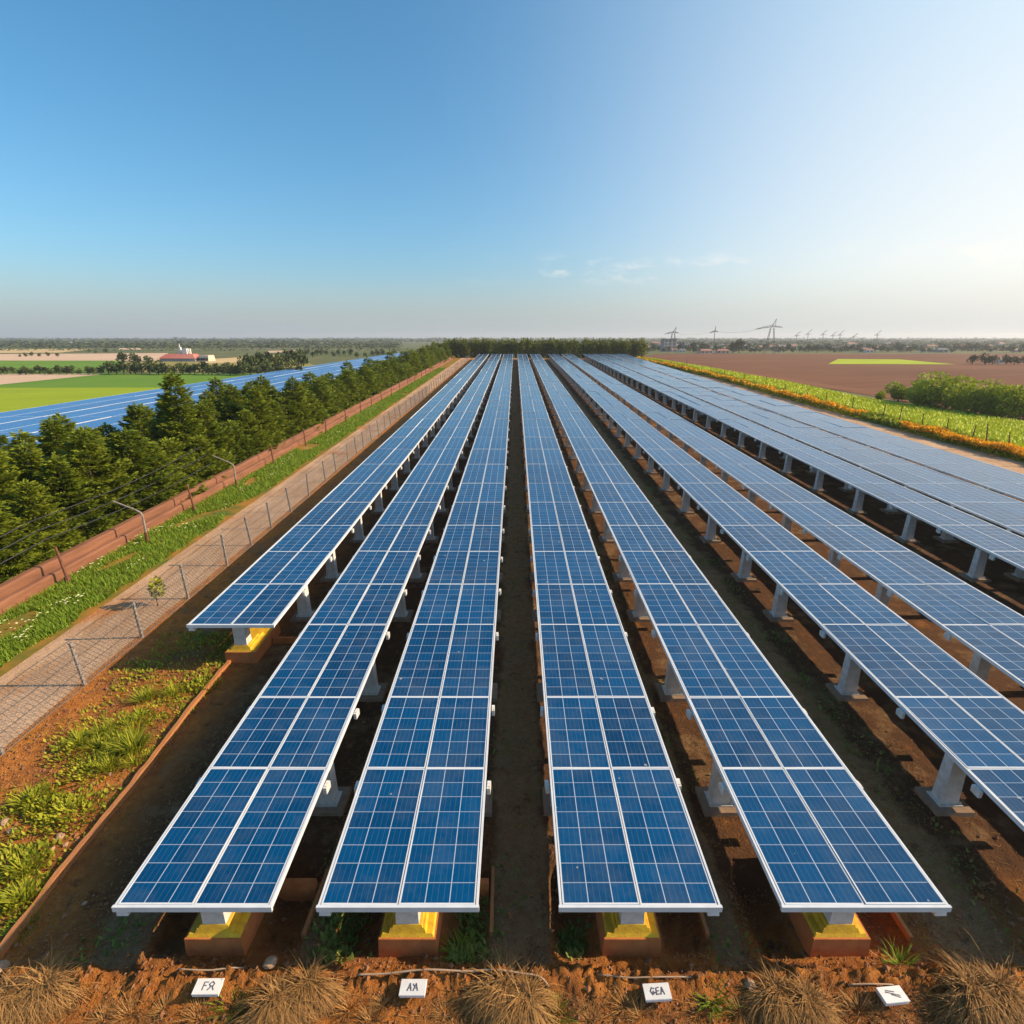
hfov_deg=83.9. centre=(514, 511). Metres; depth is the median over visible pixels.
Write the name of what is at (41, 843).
weed
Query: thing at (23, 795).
weed
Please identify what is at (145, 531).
bent pole
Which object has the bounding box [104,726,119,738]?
weed
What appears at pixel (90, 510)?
cable
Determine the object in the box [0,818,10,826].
stone
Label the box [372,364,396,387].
conifer tree
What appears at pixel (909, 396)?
bush
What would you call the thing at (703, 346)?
field tree
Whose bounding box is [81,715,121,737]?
weed
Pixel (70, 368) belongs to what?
field tree
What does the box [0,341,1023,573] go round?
ground
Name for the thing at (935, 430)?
marigolds
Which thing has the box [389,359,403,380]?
conifer tree
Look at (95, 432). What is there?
conifer tree
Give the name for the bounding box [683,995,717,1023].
dry grass tuft
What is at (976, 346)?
field tree
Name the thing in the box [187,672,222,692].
weed
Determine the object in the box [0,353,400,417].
solar panel row
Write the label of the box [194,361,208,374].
field tree
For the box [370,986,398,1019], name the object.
dry grass tuft
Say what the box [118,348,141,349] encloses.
stubble field
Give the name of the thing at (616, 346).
belt tree
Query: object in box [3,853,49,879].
weed
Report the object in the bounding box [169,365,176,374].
field tree
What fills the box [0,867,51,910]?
weed
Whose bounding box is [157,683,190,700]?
weed
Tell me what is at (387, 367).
conifer tree
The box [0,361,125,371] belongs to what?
green field
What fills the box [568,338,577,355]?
belt tree
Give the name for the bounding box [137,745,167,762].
weed
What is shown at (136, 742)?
weed
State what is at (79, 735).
weed
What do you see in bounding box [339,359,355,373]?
conifer tree
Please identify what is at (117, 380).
green field
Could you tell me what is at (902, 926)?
plank
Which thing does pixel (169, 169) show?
sky
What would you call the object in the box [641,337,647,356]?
belt tree
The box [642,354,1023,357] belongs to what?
ploughed field
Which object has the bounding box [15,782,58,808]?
weed
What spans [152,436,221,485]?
conifer tree
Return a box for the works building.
[159,345,215,361]
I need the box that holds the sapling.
[147,575,165,605]
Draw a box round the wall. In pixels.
[0,356,455,613]
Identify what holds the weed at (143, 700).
on the soil at (202, 725)
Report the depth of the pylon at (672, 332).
422.85 m
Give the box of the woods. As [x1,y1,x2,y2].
[0,337,1023,350]
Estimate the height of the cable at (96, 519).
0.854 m
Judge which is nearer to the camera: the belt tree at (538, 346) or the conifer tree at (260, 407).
the conifer tree at (260, 407)
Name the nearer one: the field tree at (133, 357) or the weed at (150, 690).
the weed at (150, 690)
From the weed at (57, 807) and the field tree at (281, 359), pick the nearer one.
the weed at (57, 807)
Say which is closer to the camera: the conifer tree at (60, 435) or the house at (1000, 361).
the conifer tree at (60, 435)
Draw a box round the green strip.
[829,359,946,363]
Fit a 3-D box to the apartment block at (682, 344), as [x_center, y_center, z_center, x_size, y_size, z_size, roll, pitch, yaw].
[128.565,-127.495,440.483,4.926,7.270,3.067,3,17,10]
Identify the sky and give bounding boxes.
[0,0,1023,338]
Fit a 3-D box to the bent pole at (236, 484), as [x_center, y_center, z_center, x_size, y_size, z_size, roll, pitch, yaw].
[-18.093,-2.417,35.630,1.245,2.332,0.149,-2,17,-8]
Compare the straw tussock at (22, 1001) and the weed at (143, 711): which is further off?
the weed at (143, 711)
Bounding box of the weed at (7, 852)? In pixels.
[0,843,37,884]
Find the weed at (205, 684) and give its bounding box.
[196,682,215,692]
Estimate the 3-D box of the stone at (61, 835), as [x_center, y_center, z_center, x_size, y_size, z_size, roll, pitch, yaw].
[-9.279,6.614,11.615,0.176,0.127,0.171,-16,23,-42]
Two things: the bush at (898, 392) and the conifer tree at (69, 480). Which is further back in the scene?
the bush at (898, 392)
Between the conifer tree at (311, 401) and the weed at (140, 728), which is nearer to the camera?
the weed at (140, 728)
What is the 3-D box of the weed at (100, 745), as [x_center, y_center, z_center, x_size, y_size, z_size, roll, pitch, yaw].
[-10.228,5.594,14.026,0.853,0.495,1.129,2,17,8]
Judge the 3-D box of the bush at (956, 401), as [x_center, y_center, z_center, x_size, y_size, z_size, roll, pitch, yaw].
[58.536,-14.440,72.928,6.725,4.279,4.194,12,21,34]
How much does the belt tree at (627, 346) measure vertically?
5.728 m
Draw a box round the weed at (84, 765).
[80,750,130,779]
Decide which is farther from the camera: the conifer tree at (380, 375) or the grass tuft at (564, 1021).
the conifer tree at (380, 375)
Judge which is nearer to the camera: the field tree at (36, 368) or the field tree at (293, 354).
the field tree at (36, 368)
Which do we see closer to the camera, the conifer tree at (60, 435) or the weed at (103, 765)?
the weed at (103, 765)
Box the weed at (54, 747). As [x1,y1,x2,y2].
[42,726,109,766]
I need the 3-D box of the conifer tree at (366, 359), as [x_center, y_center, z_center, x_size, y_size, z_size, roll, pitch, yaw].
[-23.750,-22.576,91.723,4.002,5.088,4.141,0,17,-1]
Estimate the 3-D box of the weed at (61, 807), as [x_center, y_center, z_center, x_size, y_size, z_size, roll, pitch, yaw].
[-9.539,6.312,12.195,1.241,0.229,1.229,-10,20,-30]
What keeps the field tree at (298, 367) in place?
on the green field at (117, 380)
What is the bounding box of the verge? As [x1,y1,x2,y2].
[0,357,460,676]
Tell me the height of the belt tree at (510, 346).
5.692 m
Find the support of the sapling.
on the sandy path
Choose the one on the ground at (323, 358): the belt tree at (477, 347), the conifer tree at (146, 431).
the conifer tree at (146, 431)
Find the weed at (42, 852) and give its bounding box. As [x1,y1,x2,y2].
[12,847,50,875]
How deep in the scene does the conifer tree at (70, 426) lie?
33.19 m
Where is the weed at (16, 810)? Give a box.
[10,783,62,815]
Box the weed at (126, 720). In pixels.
[112,714,145,731]
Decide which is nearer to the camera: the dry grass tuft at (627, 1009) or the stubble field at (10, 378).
the dry grass tuft at (627, 1009)
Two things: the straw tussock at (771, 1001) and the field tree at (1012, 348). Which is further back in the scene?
the field tree at (1012, 348)
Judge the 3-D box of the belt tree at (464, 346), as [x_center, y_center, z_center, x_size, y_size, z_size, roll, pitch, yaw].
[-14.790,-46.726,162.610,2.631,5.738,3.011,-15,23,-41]
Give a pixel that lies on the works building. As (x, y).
(186, 355)
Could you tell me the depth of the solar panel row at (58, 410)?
79.61 m
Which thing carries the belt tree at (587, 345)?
on the field soil at (1005, 590)
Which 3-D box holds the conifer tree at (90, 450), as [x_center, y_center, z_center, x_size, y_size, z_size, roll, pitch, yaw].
[-21.729,-1.822,29.321,5.305,5.431,4.585,-1,17,-2]
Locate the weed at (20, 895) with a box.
[0,877,46,922]
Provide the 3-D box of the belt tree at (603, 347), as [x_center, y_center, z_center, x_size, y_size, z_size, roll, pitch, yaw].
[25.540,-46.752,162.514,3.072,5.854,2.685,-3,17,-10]
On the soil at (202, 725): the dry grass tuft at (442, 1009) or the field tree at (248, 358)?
the dry grass tuft at (442, 1009)
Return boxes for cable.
[0,446,200,536]
[0,455,205,550]
[0,463,210,563]
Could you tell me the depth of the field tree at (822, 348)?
448.98 m
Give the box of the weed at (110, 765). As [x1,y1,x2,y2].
[89,750,124,772]
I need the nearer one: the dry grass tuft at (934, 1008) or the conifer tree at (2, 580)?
the dry grass tuft at (934, 1008)
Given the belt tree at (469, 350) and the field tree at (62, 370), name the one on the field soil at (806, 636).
the belt tree at (469, 350)
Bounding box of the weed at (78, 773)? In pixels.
[62,751,119,786]
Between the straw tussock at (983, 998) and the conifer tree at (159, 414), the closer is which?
the straw tussock at (983, 998)
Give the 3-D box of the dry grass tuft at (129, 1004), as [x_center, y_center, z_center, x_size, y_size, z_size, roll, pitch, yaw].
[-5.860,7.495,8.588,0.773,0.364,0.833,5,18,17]
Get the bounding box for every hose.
[177,967,243,970]
[357,968,549,987]
[600,974,690,978]
[848,983,900,986]
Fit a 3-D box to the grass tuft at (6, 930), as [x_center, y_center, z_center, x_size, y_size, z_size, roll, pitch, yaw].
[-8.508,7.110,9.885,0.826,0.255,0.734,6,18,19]
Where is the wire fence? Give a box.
[0,355,468,756]
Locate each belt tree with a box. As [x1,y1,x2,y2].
[439,338,449,347]
[449,337,455,356]
[450,338,458,356]
[456,337,464,357]
[459,338,467,357]
[465,340,472,357]
[470,338,477,357]
[474,338,483,356]
[479,337,484,353]
[484,338,491,357]
[484,339,492,356]
[491,338,497,353]
[494,340,504,357]
[499,337,506,354]
[505,338,513,354]
[506,339,515,356]
[513,338,519,357]
[516,338,526,354]
[524,338,533,357]
[530,340,537,353]
[533,340,541,354]
[539,340,545,356]
[544,338,550,357]
[549,337,556,353]
[553,340,559,353]
[558,338,567,356]
[559,340,569,355]
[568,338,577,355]
[568,339,576,353]
[574,340,582,357]
[578,340,587,357]
[583,337,589,353]
[586,341,593,357]
[591,338,600,353]
[598,338,605,353]
[600,339,608,353]
[606,337,613,354]
[610,338,615,353]
[612,340,619,353]
[616,338,626,353]
[621,338,631,355]
[624,340,635,355]
[631,338,639,356]
[634,338,643,356]
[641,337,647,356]
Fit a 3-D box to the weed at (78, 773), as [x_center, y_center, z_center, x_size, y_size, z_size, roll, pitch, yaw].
[-9.821,5.962,13.265,1.112,0.226,1.190,-7,18,-21]
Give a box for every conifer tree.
[0,435,20,477]
[0,443,39,543]
[0,500,76,579]
[0,550,11,583]
[2,479,85,563]
[3,429,46,467]
[7,439,96,512]
[29,412,89,462]
[30,415,91,486]
[33,453,123,539]
[53,425,151,529]
[74,425,125,443]
[75,433,106,459]
[92,425,203,514]
[96,422,125,443]
[117,402,154,441]
[117,403,157,432]
[125,442,207,504]
[129,418,158,448]
[146,406,184,450]
[151,369,224,472]
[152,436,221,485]
[177,434,234,479]
[190,402,241,466]
[190,410,239,456]
[196,389,223,419]
[200,398,224,426]
[206,376,230,411]
[215,385,249,421]
[217,400,242,422]
[218,419,272,467]
[219,382,239,399]
[231,407,285,460]
[239,384,252,399]
[241,386,285,444]
[242,380,254,387]
[248,383,288,439]
[252,374,283,404]
[260,400,303,438]
[278,376,324,427]
[280,403,322,433]
[296,388,331,421]
[300,371,322,394]
[300,380,310,393]
[306,394,329,419]
[308,377,347,417]
[310,374,349,411]
[320,373,338,386]
[325,372,338,384]
[331,385,354,409]
[332,378,357,406]
[335,373,343,381]
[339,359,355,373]
[340,367,364,403]
[346,373,372,394]
[346,374,372,401]
[356,363,382,395]
[362,356,373,371]
[362,363,378,391]
[369,374,389,390]
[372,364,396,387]
[373,370,388,389]
[375,360,400,386]
[383,350,394,363]
[385,361,411,381]
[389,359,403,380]
[399,348,419,372]
[399,364,412,376]
[402,363,416,375]
[410,352,422,372]
[412,352,424,372]
[419,346,432,365]
[419,353,433,369]
[427,353,436,364]
[430,351,440,362]
[434,350,443,362]
[438,348,448,359]
[442,343,454,358]
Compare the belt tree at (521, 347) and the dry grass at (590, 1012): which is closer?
the dry grass at (590, 1012)
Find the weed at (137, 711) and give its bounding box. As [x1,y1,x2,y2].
[124,703,148,719]
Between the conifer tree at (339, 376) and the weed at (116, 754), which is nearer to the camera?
the weed at (116, 754)
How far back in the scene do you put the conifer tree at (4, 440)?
29.40 m
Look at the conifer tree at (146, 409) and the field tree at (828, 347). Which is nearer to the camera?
the conifer tree at (146, 409)
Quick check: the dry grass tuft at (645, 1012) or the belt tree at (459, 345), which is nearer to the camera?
the dry grass tuft at (645, 1012)
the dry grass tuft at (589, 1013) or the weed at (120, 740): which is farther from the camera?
the weed at (120, 740)
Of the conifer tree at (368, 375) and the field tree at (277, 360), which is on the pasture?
the field tree at (277, 360)
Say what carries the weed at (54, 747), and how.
on the soil at (202, 725)
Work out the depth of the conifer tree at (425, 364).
119.24 m
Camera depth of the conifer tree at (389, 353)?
105.25 m
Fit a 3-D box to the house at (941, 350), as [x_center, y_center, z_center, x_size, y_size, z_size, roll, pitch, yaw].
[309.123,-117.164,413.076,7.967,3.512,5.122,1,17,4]
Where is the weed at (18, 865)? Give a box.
[0,847,40,879]
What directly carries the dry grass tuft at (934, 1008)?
on the soil at (202, 725)
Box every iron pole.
[54,547,70,582]
[186,484,196,510]
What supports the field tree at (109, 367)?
on the green field at (117, 380)
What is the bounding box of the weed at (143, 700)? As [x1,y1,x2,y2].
[122,681,159,704]
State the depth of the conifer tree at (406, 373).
100.40 m
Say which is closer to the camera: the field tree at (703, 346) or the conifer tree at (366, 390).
the conifer tree at (366, 390)
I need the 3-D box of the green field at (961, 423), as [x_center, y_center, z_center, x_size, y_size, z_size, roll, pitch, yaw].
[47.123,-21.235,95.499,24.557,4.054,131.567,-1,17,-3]
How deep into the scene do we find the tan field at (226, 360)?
261.70 m
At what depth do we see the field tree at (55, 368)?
163.61 m
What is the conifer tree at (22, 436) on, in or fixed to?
on the ground at (323, 358)
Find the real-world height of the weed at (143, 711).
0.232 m
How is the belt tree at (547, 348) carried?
on the field soil at (806, 636)
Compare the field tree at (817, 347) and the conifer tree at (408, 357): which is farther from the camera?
the field tree at (817, 347)
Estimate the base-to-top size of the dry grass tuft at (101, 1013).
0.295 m
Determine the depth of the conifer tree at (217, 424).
42.87 m
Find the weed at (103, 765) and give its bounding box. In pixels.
[92,756,116,772]
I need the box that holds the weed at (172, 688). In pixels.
[157,680,184,698]
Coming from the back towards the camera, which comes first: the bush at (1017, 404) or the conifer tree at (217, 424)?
the bush at (1017, 404)
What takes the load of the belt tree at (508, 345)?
on the field soil at (806, 636)
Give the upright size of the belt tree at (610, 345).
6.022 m
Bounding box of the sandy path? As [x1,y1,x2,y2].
[0,357,470,746]
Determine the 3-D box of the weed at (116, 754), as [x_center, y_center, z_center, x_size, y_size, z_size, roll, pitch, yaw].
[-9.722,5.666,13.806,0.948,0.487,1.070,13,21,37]
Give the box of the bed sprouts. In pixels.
[0,630,233,938]
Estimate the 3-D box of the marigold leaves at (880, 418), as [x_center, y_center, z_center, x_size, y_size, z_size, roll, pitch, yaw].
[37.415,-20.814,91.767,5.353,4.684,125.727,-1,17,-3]
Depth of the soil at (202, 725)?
10.90 m
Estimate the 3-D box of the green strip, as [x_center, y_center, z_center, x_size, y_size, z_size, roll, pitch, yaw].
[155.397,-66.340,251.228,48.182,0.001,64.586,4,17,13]
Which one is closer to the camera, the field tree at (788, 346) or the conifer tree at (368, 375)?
the conifer tree at (368, 375)
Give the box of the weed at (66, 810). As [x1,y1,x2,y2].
[54,787,119,832]
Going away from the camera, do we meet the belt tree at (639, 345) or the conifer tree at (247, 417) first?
the conifer tree at (247, 417)
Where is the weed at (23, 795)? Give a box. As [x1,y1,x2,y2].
[0,774,55,811]
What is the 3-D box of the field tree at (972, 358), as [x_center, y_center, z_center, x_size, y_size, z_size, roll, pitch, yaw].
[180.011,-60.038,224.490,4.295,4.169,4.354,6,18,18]
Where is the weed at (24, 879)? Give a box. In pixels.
[0,875,42,913]
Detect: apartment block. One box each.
[660,339,676,351]
[678,342,684,348]
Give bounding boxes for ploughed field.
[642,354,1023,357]
[657,356,1023,420]
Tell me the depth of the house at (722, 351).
379.50 m
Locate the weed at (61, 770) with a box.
[58,756,96,781]
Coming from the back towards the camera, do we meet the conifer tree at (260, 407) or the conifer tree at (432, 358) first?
the conifer tree at (432, 358)
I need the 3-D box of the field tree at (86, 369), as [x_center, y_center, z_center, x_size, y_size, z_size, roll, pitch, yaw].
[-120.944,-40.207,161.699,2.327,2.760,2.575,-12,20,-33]
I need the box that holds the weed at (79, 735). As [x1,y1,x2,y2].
[53,722,97,750]
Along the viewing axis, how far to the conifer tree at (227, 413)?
47.26 m
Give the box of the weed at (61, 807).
[31,786,103,833]
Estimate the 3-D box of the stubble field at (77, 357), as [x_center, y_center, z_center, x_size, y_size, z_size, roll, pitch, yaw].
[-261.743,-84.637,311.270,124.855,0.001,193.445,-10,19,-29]
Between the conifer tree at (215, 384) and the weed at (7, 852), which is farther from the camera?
the conifer tree at (215, 384)
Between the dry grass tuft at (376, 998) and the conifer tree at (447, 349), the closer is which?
the dry grass tuft at (376, 998)
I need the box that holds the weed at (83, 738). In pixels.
[69,731,98,748]
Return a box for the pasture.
[124,361,313,371]
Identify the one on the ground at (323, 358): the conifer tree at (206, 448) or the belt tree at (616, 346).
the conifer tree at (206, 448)
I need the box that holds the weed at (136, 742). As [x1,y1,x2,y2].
[97,719,161,758]
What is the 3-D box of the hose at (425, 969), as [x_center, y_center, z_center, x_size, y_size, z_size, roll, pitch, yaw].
[-0.965,7.270,8.953,3.018,0.161,0.160,1,17,2]
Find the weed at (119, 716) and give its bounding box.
[101,710,138,733]
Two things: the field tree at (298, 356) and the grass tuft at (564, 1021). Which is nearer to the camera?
the grass tuft at (564, 1021)
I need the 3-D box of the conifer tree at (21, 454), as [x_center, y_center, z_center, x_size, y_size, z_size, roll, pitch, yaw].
[-23.821,-1.194,28.352,5.140,4.942,4.651,-4,17,-12]
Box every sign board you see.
[191,978,224,996]
[399,979,426,997]
[642,982,671,1002]
[876,985,910,1005]
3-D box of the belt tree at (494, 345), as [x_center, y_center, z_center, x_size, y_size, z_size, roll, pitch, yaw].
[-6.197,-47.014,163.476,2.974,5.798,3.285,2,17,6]
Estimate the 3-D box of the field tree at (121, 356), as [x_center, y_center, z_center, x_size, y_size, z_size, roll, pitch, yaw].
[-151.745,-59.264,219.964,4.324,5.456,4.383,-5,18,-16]
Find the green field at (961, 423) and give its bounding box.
[673,368,1023,461]
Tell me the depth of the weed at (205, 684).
16.30 m
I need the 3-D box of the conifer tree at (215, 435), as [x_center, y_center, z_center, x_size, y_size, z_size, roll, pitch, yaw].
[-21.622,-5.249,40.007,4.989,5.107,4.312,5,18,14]
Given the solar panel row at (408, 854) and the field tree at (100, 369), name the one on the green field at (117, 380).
the field tree at (100, 369)
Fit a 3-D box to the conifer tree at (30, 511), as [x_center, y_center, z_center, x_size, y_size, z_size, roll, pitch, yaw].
[-21.019,0.426,24.917,4.076,3.919,3.689,2,17,6]
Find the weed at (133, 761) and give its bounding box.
[117,750,153,770]
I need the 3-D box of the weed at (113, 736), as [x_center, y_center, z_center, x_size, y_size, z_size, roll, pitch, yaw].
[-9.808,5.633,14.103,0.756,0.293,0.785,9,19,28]
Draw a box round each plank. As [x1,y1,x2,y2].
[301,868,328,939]
[490,867,494,937]
[697,912,709,938]
[889,912,913,941]
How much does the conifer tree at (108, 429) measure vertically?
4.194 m
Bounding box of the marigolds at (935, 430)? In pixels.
[636,356,1023,457]
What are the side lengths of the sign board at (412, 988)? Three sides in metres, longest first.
0.504 x 0.405 x 0.230 m
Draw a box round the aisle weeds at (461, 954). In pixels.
[71,400,1023,965]
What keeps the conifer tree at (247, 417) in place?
on the ground at (323, 358)
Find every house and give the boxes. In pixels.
[697,349,713,353]
[714,349,729,353]
[863,349,873,352]
[924,345,936,347]
[934,348,948,352]
[996,357,1003,363]
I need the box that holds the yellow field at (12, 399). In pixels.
[0,387,161,411]
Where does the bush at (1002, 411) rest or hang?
on the ground at (323, 358)
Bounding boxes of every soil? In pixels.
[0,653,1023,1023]
[118,357,955,652]
[573,357,1023,702]
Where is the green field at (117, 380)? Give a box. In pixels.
[0,373,260,387]
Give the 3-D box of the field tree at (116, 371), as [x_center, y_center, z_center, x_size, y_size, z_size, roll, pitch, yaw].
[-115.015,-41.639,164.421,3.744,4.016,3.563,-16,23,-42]
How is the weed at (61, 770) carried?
on the soil at (202, 725)
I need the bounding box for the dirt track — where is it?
[626,360,1023,473]
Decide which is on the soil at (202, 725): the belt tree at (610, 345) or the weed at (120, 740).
the weed at (120, 740)
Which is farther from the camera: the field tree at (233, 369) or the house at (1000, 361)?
the house at (1000, 361)
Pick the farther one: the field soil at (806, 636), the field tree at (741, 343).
the field tree at (741, 343)
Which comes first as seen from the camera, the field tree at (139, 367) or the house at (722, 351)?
the field tree at (139, 367)
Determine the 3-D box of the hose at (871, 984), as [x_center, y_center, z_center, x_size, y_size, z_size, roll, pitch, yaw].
[5.599,7.363,8.868,0.816,0.091,0.033,0,17,0]
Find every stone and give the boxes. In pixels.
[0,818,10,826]
[0,959,10,973]
[6,827,16,834]
[55,832,64,840]
[262,955,277,968]
[744,977,756,989]
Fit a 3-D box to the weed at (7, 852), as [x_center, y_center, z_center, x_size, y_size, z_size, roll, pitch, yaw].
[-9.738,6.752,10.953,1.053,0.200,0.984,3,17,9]
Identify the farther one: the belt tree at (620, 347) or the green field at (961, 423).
the belt tree at (620, 347)
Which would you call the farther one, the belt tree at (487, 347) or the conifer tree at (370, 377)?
the belt tree at (487, 347)
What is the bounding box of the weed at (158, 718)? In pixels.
[144,712,170,727]
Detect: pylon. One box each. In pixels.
[666,328,677,351]
[757,319,782,353]
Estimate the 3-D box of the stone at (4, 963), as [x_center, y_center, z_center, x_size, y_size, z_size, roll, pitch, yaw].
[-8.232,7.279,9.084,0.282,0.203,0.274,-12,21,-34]
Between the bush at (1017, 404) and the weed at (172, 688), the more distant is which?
the bush at (1017, 404)
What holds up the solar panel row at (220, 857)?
on the field soil at (806, 636)
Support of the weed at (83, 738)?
on the soil at (202, 725)
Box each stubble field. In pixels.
[0,353,167,360]
[0,374,99,384]
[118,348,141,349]
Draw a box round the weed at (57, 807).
[44,795,86,823]
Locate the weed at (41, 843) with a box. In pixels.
[0,836,56,882]
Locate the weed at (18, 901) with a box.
[0,883,41,914]
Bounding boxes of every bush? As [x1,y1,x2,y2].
[875,390,886,400]
[884,381,908,400]
[904,377,941,405]
[910,371,977,409]
[941,382,1003,414]
[967,378,1023,417]
[1004,384,1023,417]
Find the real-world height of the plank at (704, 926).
0.360 m
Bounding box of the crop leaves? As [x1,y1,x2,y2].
[645,357,1023,446]
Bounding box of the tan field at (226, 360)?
[205,355,279,363]
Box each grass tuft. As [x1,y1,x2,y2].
[0,905,44,943]
[34,984,91,1023]
[78,995,125,1023]
[104,990,154,1023]
[141,989,180,1022]
[169,994,225,1023]
[204,985,252,1023]
[230,992,256,1022]
[328,982,368,1023]
[354,993,390,1023]
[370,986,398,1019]
[424,991,462,1023]
[436,924,478,961]
[540,975,583,1023]
[540,985,577,1023]
[576,995,608,1023]
[605,985,643,1023]
[624,988,661,1023]
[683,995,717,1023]
[691,976,742,1021]
[722,988,756,1023]
[825,993,864,1023]
[835,976,886,1023]
[861,987,906,1023]
[879,936,923,982]
[922,992,951,1023]
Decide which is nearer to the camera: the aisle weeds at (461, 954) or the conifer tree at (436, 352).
the aisle weeds at (461, 954)
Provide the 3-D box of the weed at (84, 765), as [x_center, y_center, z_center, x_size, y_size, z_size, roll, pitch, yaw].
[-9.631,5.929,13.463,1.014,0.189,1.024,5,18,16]
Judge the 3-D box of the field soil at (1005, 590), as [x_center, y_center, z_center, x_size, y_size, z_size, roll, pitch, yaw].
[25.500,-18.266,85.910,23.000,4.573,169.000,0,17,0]
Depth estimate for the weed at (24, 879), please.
10.56 m
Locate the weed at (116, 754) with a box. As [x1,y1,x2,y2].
[92,732,139,760]
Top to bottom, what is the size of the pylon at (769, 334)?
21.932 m
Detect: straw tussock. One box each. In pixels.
[0,934,104,1023]
[228,936,350,1023]
[445,937,566,1023]
[731,942,847,1023]
[917,933,1023,1023]
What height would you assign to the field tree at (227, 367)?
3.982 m
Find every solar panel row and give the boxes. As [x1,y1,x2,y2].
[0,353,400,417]
[0,353,408,430]
[0,354,402,423]
[0,358,389,437]
[0,366,360,448]
[36,373,339,443]
[111,354,500,956]
[186,354,488,663]
[316,354,512,956]
[517,354,722,956]
[530,354,951,956]
[548,354,1023,830]
[562,354,1023,686]
[583,354,1023,611]
[594,354,1023,542]
[610,354,1023,500]
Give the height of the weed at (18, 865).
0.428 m
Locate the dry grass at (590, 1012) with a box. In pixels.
[38,981,944,1023]
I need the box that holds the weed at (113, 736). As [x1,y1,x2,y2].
[100,730,136,752]
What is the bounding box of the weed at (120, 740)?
[99,726,148,753]
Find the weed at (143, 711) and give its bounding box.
[122,707,156,725]
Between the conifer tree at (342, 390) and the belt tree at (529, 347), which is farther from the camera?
the belt tree at (529, 347)
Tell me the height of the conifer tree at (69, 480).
4.486 m
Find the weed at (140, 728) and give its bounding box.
[119,717,144,736]
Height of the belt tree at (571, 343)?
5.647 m
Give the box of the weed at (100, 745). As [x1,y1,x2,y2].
[75,726,116,754]
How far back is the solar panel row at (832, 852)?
12.15 m
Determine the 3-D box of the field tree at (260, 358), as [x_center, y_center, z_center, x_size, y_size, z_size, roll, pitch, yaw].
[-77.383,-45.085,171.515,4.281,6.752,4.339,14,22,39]
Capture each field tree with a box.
[0,366,11,374]
[8,367,17,373]
[19,366,28,374]
[33,365,41,373]
[40,367,46,372]
[47,368,54,374]
[51,365,62,373]
[58,366,67,373]
[65,365,74,373]
[84,366,90,373]
[88,367,97,374]
[95,365,103,373]
[102,360,114,373]
[109,361,122,373]
[115,352,127,361]
[115,361,129,374]
[126,361,135,373]
[127,352,141,362]
[129,360,142,373]
[135,364,145,373]
[140,360,154,373]
[143,355,153,363]
[150,359,162,374]
[156,363,170,373]
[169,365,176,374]
[175,362,188,373]
[188,363,198,373]
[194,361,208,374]
[202,365,213,374]
[211,363,222,374]
[222,362,234,374]
[230,365,238,373]
[234,363,247,374]
[236,356,246,373]
[241,353,254,364]
[244,363,254,373]
[250,356,257,372]
[251,351,264,367]
[254,366,261,373]
[258,353,267,367]
[260,361,270,372]
[263,350,272,364]
[267,356,276,367]
[273,354,280,367]
[274,363,284,370]
[275,352,286,367]
[281,349,293,368]
[287,349,297,367]
[292,351,301,365]
[293,365,302,369]
[296,347,308,365]
[650,343,657,350]
[690,342,697,348]
[698,341,705,349]
[729,341,737,351]
[734,339,745,352]
[762,343,770,349]
[785,343,792,350]
[804,344,811,351]
[814,345,820,352]
[820,343,826,350]
[826,343,834,350]
[843,344,849,350]
[853,344,862,350]
[878,344,886,350]
[893,342,900,350]
[897,344,905,350]
[906,345,914,351]
[953,343,960,350]
[964,343,973,349]
[966,354,978,363]
[972,343,980,351]
[979,353,996,363]
[987,355,999,363]
[1002,354,1012,363]
[1007,344,1015,352]
[1010,356,1022,363]
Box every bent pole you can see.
[113,501,149,541]
[213,455,237,487]
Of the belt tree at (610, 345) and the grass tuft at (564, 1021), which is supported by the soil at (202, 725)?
the grass tuft at (564, 1021)
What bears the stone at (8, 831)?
on the soil at (202, 725)
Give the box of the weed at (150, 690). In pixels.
[137,684,161,700]
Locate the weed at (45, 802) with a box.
[23,789,72,821]
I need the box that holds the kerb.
[0,660,230,959]
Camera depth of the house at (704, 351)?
379.52 m
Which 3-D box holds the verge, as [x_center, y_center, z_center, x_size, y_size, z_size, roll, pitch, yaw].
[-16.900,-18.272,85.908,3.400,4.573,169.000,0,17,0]
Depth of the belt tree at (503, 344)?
162.38 m
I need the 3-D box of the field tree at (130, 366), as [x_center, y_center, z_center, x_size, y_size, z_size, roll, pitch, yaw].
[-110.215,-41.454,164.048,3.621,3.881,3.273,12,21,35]
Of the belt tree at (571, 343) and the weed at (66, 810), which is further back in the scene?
the belt tree at (571, 343)
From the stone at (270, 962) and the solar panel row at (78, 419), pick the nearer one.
the stone at (270, 962)
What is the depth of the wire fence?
21.38 m
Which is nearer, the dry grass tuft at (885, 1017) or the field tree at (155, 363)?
the dry grass tuft at (885, 1017)
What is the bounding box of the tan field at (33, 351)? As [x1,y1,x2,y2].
[0,349,89,352]
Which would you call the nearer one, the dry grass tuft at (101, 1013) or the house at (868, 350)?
the dry grass tuft at (101, 1013)
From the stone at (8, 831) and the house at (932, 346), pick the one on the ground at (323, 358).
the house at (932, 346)
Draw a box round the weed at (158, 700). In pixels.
[141,697,173,716]
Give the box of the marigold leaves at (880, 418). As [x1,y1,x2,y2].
[643,357,1023,461]
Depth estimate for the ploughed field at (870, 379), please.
183.01 m
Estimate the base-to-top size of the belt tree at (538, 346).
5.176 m
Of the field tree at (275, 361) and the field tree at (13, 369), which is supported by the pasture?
the field tree at (275, 361)

